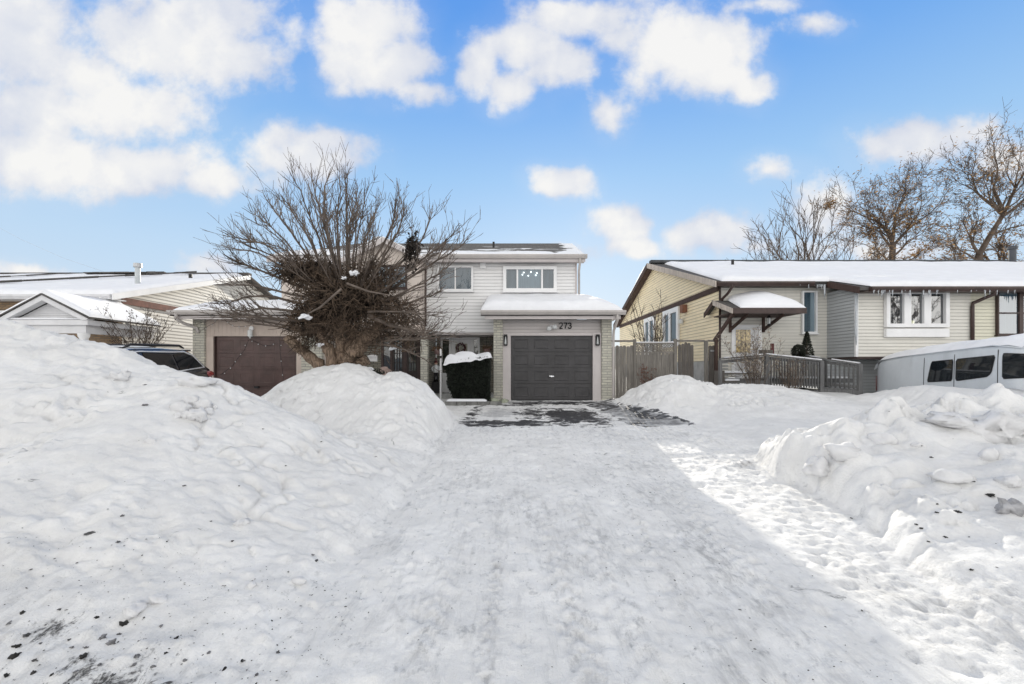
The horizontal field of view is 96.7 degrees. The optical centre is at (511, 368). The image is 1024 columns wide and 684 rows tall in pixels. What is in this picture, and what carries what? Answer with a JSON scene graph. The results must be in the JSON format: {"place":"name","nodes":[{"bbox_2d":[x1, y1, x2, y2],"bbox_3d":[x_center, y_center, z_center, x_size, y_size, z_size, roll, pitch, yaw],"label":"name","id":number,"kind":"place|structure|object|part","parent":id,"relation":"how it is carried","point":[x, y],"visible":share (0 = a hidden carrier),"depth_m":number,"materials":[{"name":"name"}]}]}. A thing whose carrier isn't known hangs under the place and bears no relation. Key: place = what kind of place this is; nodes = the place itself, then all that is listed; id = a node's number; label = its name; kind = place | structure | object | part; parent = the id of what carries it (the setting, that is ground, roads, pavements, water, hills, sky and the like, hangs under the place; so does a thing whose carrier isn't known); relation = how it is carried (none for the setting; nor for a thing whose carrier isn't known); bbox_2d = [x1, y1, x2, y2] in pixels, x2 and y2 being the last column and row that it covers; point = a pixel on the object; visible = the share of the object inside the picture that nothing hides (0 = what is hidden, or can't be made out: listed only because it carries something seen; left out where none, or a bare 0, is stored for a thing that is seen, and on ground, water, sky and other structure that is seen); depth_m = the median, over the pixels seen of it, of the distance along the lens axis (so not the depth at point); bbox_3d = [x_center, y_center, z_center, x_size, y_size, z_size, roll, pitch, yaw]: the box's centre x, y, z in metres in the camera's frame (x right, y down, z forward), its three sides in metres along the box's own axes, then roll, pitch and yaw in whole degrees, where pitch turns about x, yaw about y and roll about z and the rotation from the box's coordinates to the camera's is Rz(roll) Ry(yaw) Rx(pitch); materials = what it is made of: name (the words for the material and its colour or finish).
{"place":"outdoors","nodes":[
{"label":"outdoors","id":0,"kind":"place"},
{"bbox_2d":[2,423,997,683],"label":"grit","id":1,"kind":"object","parent":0,"point":[356,591],"visible":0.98,"depth_m":2.59,"materials":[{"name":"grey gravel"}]},
{"bbox_2d":[0,319,1023,683],"bbox_3d":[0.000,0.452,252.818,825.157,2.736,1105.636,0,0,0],"label":"snow ground","id":2,"kind":"structure","parent":0,"point":[548,599],"depth_m":3.46,"materials":[{"name":"white snow"}]},
{"bbox_2d":[7,652,21,659],"bbox_3d":[-2.326,1.345,2.127,0.039,0.035,0.055,0,0,-20],"label":"dirt clod","id":3,"kind":"object","parent":2,"relation":"on","point":[13,656],"visible":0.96,"depth_m":2.12,"materials":[{"name":"black soil"}]},
{"bbox_2d":[11,644,21,647],"bbox_3d":[-2.376,1.334,2.187,0.031,0.025,0.040,0,0,34],"label":"dirt clod","id":4,"kind":"object","parent":2,"relation":"on","point":[16,646],"visible":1,"depth_m":2.18,"materials":[{"name":"black soil"}]},
{"bbox_2d":[79,652,87,658],"bbox_3d":[-2.024,1.361,2.149,0.035,0.028,0.037,0,0,0],"label":"dirt clod","id":5,"kind":"object","parent":2,"relation":"on","point":[85,654],"visible":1,"depth_m":2.14,"materials":[{"name":"black soil"}]},
{"bbox_2d":[105,638,116,645],"bbox_3d":[-1.981,1.354,2.248,0.032,0.029,0.043,0,0,44],"label":"dirt clod","id":6,"kind":"object","parent":2,"relation":"on","point":[109,642],"visible":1,"depth_m":2.25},
{"bbox_2d":[109,370,131,380],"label":"snow chunk","id":7,"kind":"object","parent":2,"relation":"on","point":[123,375],"visible":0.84,"depth_m":5.07,"materials":[{"name":"white snow"}]},
{"bbox_2d":[119,620,128,626],"bbox_3d":[-2.039,1.341,2.393,0.048,0.034,0.040,0,0,0],"label":"dirt clod","id":8,"kind":"object","parent":2,"relation":"on","point":[125,622],"visible":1,"depth_m":2.38,"materials":[{"name":"black soil"}]},
{"bbox_2d":[90,303,178,347],"bbox_3d":[-11.198,-1.066,13.702,2.002,1.648,1.555,0,0,-23],"label":"bare shrub","id":9,"kind":"object","parent":2,"relation":"on","point":[146,335],"visible":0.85,"depth_m":13.43,"materials":[{"name":"brown plant"}]},
{"bbox_2d":[123,599,148,619],"bbox_3d":[-2.052,1.312,2.480,0.124,0.084,0.186,0,0,-10],"label":"snow chunk","id":10,"kind":"object","parent":2,"relation":"on","point":[136,608],"visible":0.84,"depth_m":2.44,"materials":[{"name":"white snow"}]},
{"bbox_2d":[0,263,277,354],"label":"bungalow","id":11,"kind":"object","parent":2,"relation":"on","point":[62,302],"visible":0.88,"depth_m":15.72,"materials":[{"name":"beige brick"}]},
{"bbox_2d":[148,593,167,603],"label":"snow chunk","id":12,"kind":"object","parent":2,"relation":"on","point":[158,598],"visible":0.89,"depth_m":2.52,"materials":[{"name":"white snow"}]},
{"bbox_2d":[108,343,213,376],"bbox_3d":[-8.900,0.287,9.936,2.220,1.689,4.820,0,2,0],"label":"estate car","id":13,"kind":"object","parent":2,"relation":"on","point":[181,360],"visible":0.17,"depth_m":10.94,"materials":[{"name":"paint"}]},
{"label":"side window","id":14,"kind":"part","parent":13,"relation":"part of","materials":[{"name":"black glass"}]},
{"label":"side window","id":15,"kind":"part","parent":13,"relation":"part of","materials":[{"name":"black glass"}]},
{"bbox_2d":[173,413,180,418],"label":"snow chunk","id":16,"kind":"object","parent":2,"relation":"on","point":[177,415],"visible":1,"depth_m":4.44,"materials":[{"name":"white snow"}]},
{"bbox_2d":[168,400,192,411],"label":"snow chunk","id":17,"kind":"object","parent":2,"relation":"on","point":[181,405],"visible":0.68,"depth_m":4.55,"materials":[{"name":"white snow"}]},
{"bbox_2d":[181,410,188,418],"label":"snow chunk","id":18,"kind":"object","parent":2,"relation":"on","point":[183,414],"visible":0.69,"depth_m":4.47,"materials":[{"name":"white snow"}]},
{"bbox_2d":[182,394,199,404],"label":"snow chunk","id":19,"kind":"object","parent":2,"relation":"on","point":[189,399],"visible":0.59,"depth_m":4.73,"materials":[{"name":"white snow"}]},
{"bbox_2d":[175,375,217,387],"bbox_3d":[-3.588,0.167,5.195,0.381,0.182,0.360,0,0,31],"label":"snow chunk","id":20,"kind":"object","parent":2,"relation":"on","point":[193,381],"visible":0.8,"depth_m":5.10,"materials":[{"name":"white snow"}]},
{"bbox_2d":[185,407,207,422],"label":"snow chunk","id":21,"kind":"object","parent":2,"relation":"on","point":[199,415],"visible":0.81,"depth_m":4.52,"materials":[{"name":"white snow"}]},
{"bbox_2d":[192,399,212,408],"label":"snow chunk","id":22,"kind":"object","parent":2,"relation":"on","point":[205,403],"visible":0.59,"depth_m":4.73,"materials":[{"name":"white snow"}]},
{"bbox_2d":[205,407,213,414],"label":"snow chunk","id":23,"kind":"object","parent":2,"relation":"on","point":[209,410],"visible":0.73,"depth_m":4.69,"materials":[{"name":"white snow"}]},
{"bbox_2d":[211,404,217,409],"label":"snow chunk","id":24,"kind":"object","parent":2,"relation":"on","point":[214,406],"visible":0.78,"depth_m":4.83,"materials":[{"name":"white snow"}]},
{"bbox_2d":[233,518,250,526],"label":"snow chunk","id":25,"kind":"object","parent":2,"relation":"on","point":[242,522],"visible":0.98,"depth_m":3.35,"materials":[{"name":"white snow"}]},
{"bbox_2d":[247,580,256,588],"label":"snow chunk","id":26,"kind":"object","parent":2,"relation":"on","point":[251,585],"visible":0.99,"depth_m":2.74,"materials":[{"name":"white snow"}]},
{"bbox_2d":[291,576,307,584],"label":"snow chunk","id":27,"kind":"object","parent":2,"relation":"on","point":[299,580],"visible":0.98,"depth_m":2.90,"materials":[{"name":"white snow"}]},
{"bbox_2d":[166,236,436,396],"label":"semi detached house","id":28,"kind":"structure","parent":2,"relation":"on","point":[219,346],"depth_m":14.93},
{"bbox_2d":[204,320,282,375],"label":"string lights","id":29,"kind":"object","parent":28,"relation":"hanging from","point":[246,345],"visible":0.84,"depth_m":14.83,"materials":[{"name":"white glass"}]},
{"bbox_2d":[216,337,295,396],"bbox_3d":[-8.367,0.035,14.925,2.655,2.170,0.130,0,0,0],"label":"garage door","id":30,"kind":"structure","parent":28,"relation":"in","point":[258,369],"depth_m":14.93,"materials":[{"name":"brown metal"}]},
{"bbox_2d":[367,355,377,362],"bbox_3d":[-5.039,-0.354,16.434,0.360,0.304,0.133,0,0,0],"label":"mailbox","id":31,"kind":"object","parent":28,"relation":"attached to","point":[373,358],"visible":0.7,"depth_m":16.40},
{"bbox_2d":[378,265,407,289],"bbox_3d":[-4.071,-3.076,15.350,1.107,0.816,0.100,0,0,0],"label":"window","id":32,"kind":"structure","parent":28,"relation":"in","point":[405,285],"depth_m":15.37,"materials":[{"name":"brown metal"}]},
{"bbox_2d":[392,338,402,371],"bbox_3d":[-4.120,-0.110,16.575,0.400,2.100,0.250,0,0,0],"label":"glazed door","id":33,"kind":"structure","parent":28,"relation":"in","point":[397,357],"depth_m":16.68,"materials":[{"name":"grey paint"}]},
{"bbox_2d":[407,338,416,378],"bbox_3d":[-3.610,-0.110,16.575,0.380,2.100,0.250,0,0,0],"label":"glazed door","id":34,"kind":"structure","parent":28,"relation":"in","point":[411,365],"depth_m":16.46,"materials":[{"name":"brown paint"}]},
{"bbox_2d":[431,342,442,354],"bbox_3d":[-2.627,-0.828,15.949,0.417,0.666,0.429,0,0,0],"label":"hanging basket","id":35,"kind":"object","parent":28,"relation":"hanging from","point":[437,352],"visible":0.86,"depth_m":15.88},
{"bbox_2d":[188,136,482,372],"bbox_3d":[-4.192,-2.307,10.797,7.259,7.125,4.283,0,0,0],"label":"twisted mulberry","id":36,"kind":"object","parent":2,"relation":"on","point":[337,306],"visible":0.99,"depth_m":10.17,"materials":[{"name":"brown plant"}]},
{"bbox_2d":[368,367,386,373],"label":"snowy bush","id":37,"kind":"object","parent":2,"relation":"on","point":[378,371],"visible":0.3,"depth_m":12.93,"materials":[{"name":"black plant"}]},
{"bbox_2d":[380,367,391,374],"bbox_3d":[-4.236,0.108,15.201,0.442,0.354,0.299,0,0,0],"label":"boulder","id":38,"kind":"object","parent":2,"relation":"on","point":[386,369],"visible":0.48,"depth_m":15.09,"materials":[{"name":"brown stone"}]},
{"bbox_2d":[440,349,441,399],"bbox_3d":[-2.394,0.181,15.300,0.068,1.718,0.072,0,0,0],"label":"walkway post","id":39,"kind":"object","parent":2,"relation":"on","point":[440,374],"visible":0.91,"depth_m":15.27,"materials":[{"name":"white metal"}]},
{"bbox_2d":[442,351,491,401],"bbox_3d":[-1.378,0.302,14.177,1.548,1.698,1.047,0,0,0],"label":"yew hedge","id":40,"kind":"object","parent":2,"relation":"on","point":[468,374],"visible":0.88,"depth_m":13.77,"materials":[{"name":"green plant"}]},
{"bbox_2d":[444,398,508,405],"bbox_3d":[-1.047,1.013,13.880,1.906,0.263,0.919,0,0,0],"label":"stone edging","id":41,"kind":"object","parent":2,"relation":"on","point":[464,402],"visible":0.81,"depth_m":13.47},
{"bbox_2d":[423,242,625,400],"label":"semi detached house","id":42,"kind":"structure","parent":2,"relation":"on","point":[537,320],"depth_m":14.93,"materials":[{"name":"white plastic"}]},
{"bbox_2d":[431,358,439,392],"bbox_3d":[-2.707,0.232,16.200,0.339,1.260,0.205,0,0,0],"label":"porch figurine","id":43,"kind":"object","parent":42,"relation":"on","point":[435,386],"visible":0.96,"depth_m":16.13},
{"bbox_2d":[437,265,473,291],"bbox_3d":[-1.987,-3.145,15.932,1.320,0.930,0.100,0,0,0],"label":"window","id":44,"kind":"structure","parent":42,"relation":"in","point":[464,283],"depth_m":15.98,"materials":[{"name":"white glass"}]},
{"bbox_2d":[451,339,471,354],"bbox_3d":[-1.905,-0.105,17.151,0.760,2.000,0.092,0,0,0],"label":"front door","id":45,"kind":"structure","parent":42,"relation":"in","point":[468,342],"depth_m":17.17,"materials":[{"name":"silver metal"}]},
{"bbox_2d":[455,342,465,351],"bbox_3d":[-1.920,-0.789,17.079,0.416,0.438,0.172,0,0,0],"label":"wreath","id":46,"kind":"object","parent":45,"relation":"attached to","point":[458,345],"depth_m":17.05,"materials":[{"name":"green plant"}]},
{"bbox_2d":[481,337,491,351],"bbox_3d":[-0.899,-0.854,16.314,0.418,0.614,0.398,0,0,0],"label":"hanging basket","id":47,"kind":"object","parent":42,"relation":"hanging from","point":[486,349],"visible":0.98,"depth_m":16.23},
{"bbox_2d":[502,266,557,292],"bbox_3d":[0.628,-3.122,15.922,1.936,0.922,0.120,0,0,0],"label":"window","id":48,"kind":"structure","parent":42,"relation":"in","point":[516,279],"depth_m":15.97,"materials":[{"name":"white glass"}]},
{"bbox_2d":[511,336,591,399],"bbox_3d":[1.295,-0.016,14.905,2.650,2.112,0.110,0,0,0],"label":"garage door","id":49,"kind":"structure","parent":42,"relation":"in","point":[542,367],"depth_m":14.90,"materials":[{"name":"grey metal"}]},
{"bbox_2d":[622,289,671,351],"bbox_3d":[5.061,-1.025,16.864,1.584,3.947,1.789,0,0,35],"label":"bare shrub","id":50,"kind":"object","parent":2,"relation":"on","point":[655,328],"visible":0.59,"depth_m":16.77,"materials":[{"name":"brown plant"}]},
{"bbox_2d":[637,364,656,384],"bbox_3d":[4.272,0.381,14.351,0.502,1.128,0.880,0,0,44],"label":"bare shrub","id":51,"kind":"object","parent":2,"relation":"on","point":[645,376],"visible":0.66,"depth_m":14.29,"materials":[{"name":"brown plant"}]},
{"bbox_2d":[612,339,718,398],"bbox_3d":[5.022,0.131,14.908,3.494,2.218,0.115,0,0,0],"label":"wooden fence","id":52,"kind":"object","parent":2,"relation":"on","point":[630,360],"visible":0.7,"depth_m":14.90,"materials":[{"name":"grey wood"}]},
{"bbox_2d":[714,339,717,370],"bbox_3d":[6.625,0.140,14.770,0.090,2.200,0.100,0,0,0],"label":"timber post","id":53,"kind":"object","parent":2,"relation":"on","point":[715,354],"visible":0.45,"depth_m":14.72,"materials":[{"name":"brown wood"}]},
{"bbox_2d":[740,460,752,465],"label":"snow chunk","id":54,"kind":"object","parent":2,"relation":"on","point":[746,462],"visible":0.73,"depth_m":6.20,"materials":[{"name":"white snow"}]},
{"bbox_2d":[716,326,783,383],"bbox_3d":[6.862,-0.222,13.193,0.925,2.033,1.798,0,0,-27],"label":"bare shrub","id":55,"kind":"object","parent":2,"relation":"on","point":[754,370],"visible":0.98,"depth_m":13.07,"materials":[{"name":"brown plant"}]},
{"bbox_2d":[714,353,862,394],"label":"railing","id":56,"kind":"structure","parent":2,"relation":"on","point":[822,381],"depth_m":13.52,"materials":[{"name":"grey wood"}]},
{"bbox_2d":[759,350,772,353],"bbox_3d":[7.776,-0.490,13.950,0.340,0.170,0.200,0,0,0],"label":"planter box","id":57,"kind":"object","parent":56,"relation":"on","point":[770,352],"visible":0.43,"depth_m":13.85,"materials":[{"name":"brown wood"}]},
{"bbox_2d":[791,344,805,359],"bbox_3d":[8.867,-0.340,14.090,0.457,0.885,0.463,0,0,0],"label":"evergreen shrub","id":58,"kind":"object","parent":56,"relation":"on","point":[798,349],"visible":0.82,"depth_m":14.00,"materials":[{"name":"green plant"}]},
{"bbox_2d":[801,331,814,369],"bbox_3d":[9.199,-0.578,14.195,0.429,1.224,0.438,0,0,0],"label":"evergreen shrub","id":59,"kind":"object","parent":56,"relation":"on","point":[806,341],"visible":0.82,"depth_m":14.13,"materials":[{"name":"green plant"}]},
{"bbox_2d":[773,358,807,388],"bbox_3d":[8.072,0.206,13.224,0.849,1.176,0.992,0,0,0],"label":"bare shrub","id":60,"kind":"object","parent":2,"relation":"on","point":[792,381],"visible":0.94,"depth_m":13.17,"materials":[{"name":"brown plant"}]},
{"bbox_2d":[725,181,896,259],"bbox_3d":[20.132,-6.144,31.383,11.449,14.393,6.214,0,0,0],"label":"bare tree","id":61,"kind":"object","parent":2,"relation":"on","point":[805,252],"visible":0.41,"depth_m":31.35,"materials":[{"name":"brown plant"}]},
{"bbox_2d":[822,197,836,210],"bbox_3d":[22.335,-11.558,32.075,0.999,1.078,1.114,0,0,0],"label":"nest","id":62,"kind":"object","parent":61,"relation":"in","point":[829,204],"visible":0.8,"depth_m":31.91,"materials":[{"name":"brown plant"}]},
{"bbox_2d":[801,456,830,476],"bbox_3d":[3.376,1.084,4.992,0.299,0.279,0.373,0,0,45],"label":"snow chunk","id":63,"kind":"object","parent":2,"relation":"on","point":[816,466],"visible":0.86,"depth_m":4.91,"materials":[{"name":"white snow"}]},
{"bbox_2d":[613,245,1023,393],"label":"bungalow","id":64,"kind":"object","parent":2,"relation":"on","point":[868,314],"visible":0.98,"depth_m":14.85,"materials":[{"name":"beige plastic"}]},
{"bbox_2d":[644,315,655,351],"bbox_3d":[6.797,-1.580,22.550,0.110,1.920,1.760,0,0,0],"label":"window","id":65,"kind":"structure","parent":64,"relation":"in","point":[647,323],"depth_m":22.45,"materials":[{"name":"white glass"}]},
{"bbox_2d":[662,306,679,347],"bbox_3d":[6.797,-1.740,19.550,0.110,1.640,1.960,0,0,0],"label":"window","id":66,"kind":"structure","parent":64,"relation":"in","point":[672,332],"depth_m":19.47,"materials":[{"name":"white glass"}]},
{"bbox_2d":[735,328,757,375],"bbox_3d":[7.757,-0.555,15.036,0.776,1.590,0.092,0,0,0],"label":"front door","id":67,"kind":"structure","parent":64,"relation":"in","point":[737,330],"depth_m":15.05,"materials":[{"name":"beige metal"}]},
{"bbox_2d":[800,291,818,334],"bbox_3d":[9.816,-1.848,15.017,0.556,1.438,0.130,0,0,0],"label":"window","id":68,"kind":"structure","parent":64,"relation":"in","point":[809,299],"depth_m":15.08,"materials":[{"name":"clear glass"}]},
{"bbox_2d":[884,293,949,336],"bbox_3d":[12.198,-1.666,13.722,1.893,1.424,0.120,0,0,0],"label":"window","id":69,"kind":"structure","parent":64,"relation":"in","point":[903,310],"depth_m":13.68,"materials":[{"name":"beige plastic"}]},
{"bbox_2d":[994,293,1023,335],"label":"window","id":70,"kind":"structure","parent":64,"relation":"in","point":[1009,307],"depth_m":13.78,"materials":[{"name":"brown metal"}]},
{"bbox_2d":[823,442,860,461],"bbox_3d":[3.537,0.891,4.857,0.355,0.210,0.289,0,0,40],"label":"snow chunk","id":71,"kind":"object","parent":2,"relation":"on","point":[844,451],"visible":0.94,"depth_m":4.79,"materials":[{"name":"white snow"}]},
{"bbox_2d":[867,432,898,444],"bbox_3d":[4.058,0.784,5.010,0.209,0.181,0.293,0,0,0],"label":"snow chunk","id":72,"kind":"object","parent":2,"relation":"on","point":[883,438],"visible":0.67,"depth_m":4.93,"materials":[{"name":"white snow"}]},
{"bbox_2d":[807,148,973,259],"bbox_3d":[28.667,-7.585,34.570,9.882,17.267,7.775,0,0,0],"label":"bare tree","id":73,"kind":"object","parent":2,"relation":"on","point":[890,235],"visible":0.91,"depth_m":33.80,"materials":[{"name":"brown plant"}]},
{"bbox_2d":[910,441,926,447],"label":"snow chunk","id":74,"kind":"object","parent":2,"relation":"on","point":[916,444],"visible":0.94,"depth_m":4.76,"materials":[{"name":"white snow"}]},
{"bbox_2d":[911,228,972,259],"bbox_3d":[29.845,-4.219,31.058,4.039,10.544,2.622,0,0,15],"label":"bare tree","id":75,"kind":"object","parent":2,"relation":"on","point":[959,254],"visible":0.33,"depth_m":30.87,"materials":[{"name":"brown plant"}]},
{"bbox_2d":[874,333,1023,391],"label":"van","id":76,"kind":"object","parent":2,"relation":"on","point":[981,364],"visible":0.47,"depth_m":10.97,"materials":[{"name":"white paint"}]},
{"bbox_2d":[921,411,977,428],"bbox_3d":[4.915,0.589,5.094,0.456,0.213,0.517,0,0,0],"label":"snow chunk","id":77,"kind":"object","parent":2,"relation":"on","point":[955,419],"visible":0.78,"depth_m":5.01,"materials":[{"name":"white snow"}]},
{"bbox_2d":[925,468,976,482],"bbox_3d":[3.941,0.987,4.068,0.327,0.180,0.292,0,0,0],"label":"snow chunk","id":78,"kind":"object","parent":2,"relation":"on","point":[949,476],"visible":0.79,"depth_m":4.02,"materials":[{"name":"white snow"}]},
{"bbox_2d":[899,97,1023,260],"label":"bare tree","id":79,"kind":"object","parent":2,"relation":"on","point":[1000,209],"visible":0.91,"depth_m":31.99,"materials":[{"name":"brown plant"}]},
{"bbox_2d":[940,211,1023,261],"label":"bare tree","id":80,"kind":"object","parent":2,"relation":"on","point":[1002,238],"visible":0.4,"depth_m":32.99,"materials":[{"name":"brown plant"}]},
{"bbox_2d":[978,447,998,460],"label":"snow chunk","id":81,"kind":"object","parent":2,"relation":"on","point":[990,453],"visible":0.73,"depth_m":4.35,"materials":[{"name":"white snow"}]},
{"bbox_2d":[956,410,1023,444],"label":"snow chunk","id":82,"kind":"object","parent":2,"relation":"on","point":[997,427],"visible":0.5,"depth_m":4.74,"materials":[{"name":"white snow"}]},
{"bbox_2d":[994,474,1021,487],"bbox_3d":[4.300,0.973,3.924,0.216,0.131,0.180,0,0,0],"label":"snow chunk","id":83,"kind":"object","parent":2,"relation":"on","point":[1012,481],"visible":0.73,"depth_m":3.88,"materials":[{"name":"white snow"}]},
{"bbox_2d":[994,497,1023,516],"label":"snow chunk","id":84,"kind":"object","parent":2,"relation":"on","point":[1010,505],"visible":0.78,"depth_m":3.55,"materials":[{"name":"white snow"}]},
{"bbox_2d":[0,0,1023,368],"label":"sky","id":85,"kind":"structure","parent":0,"point":[630,134],"materials":[{"name":"blue"}]}
]}

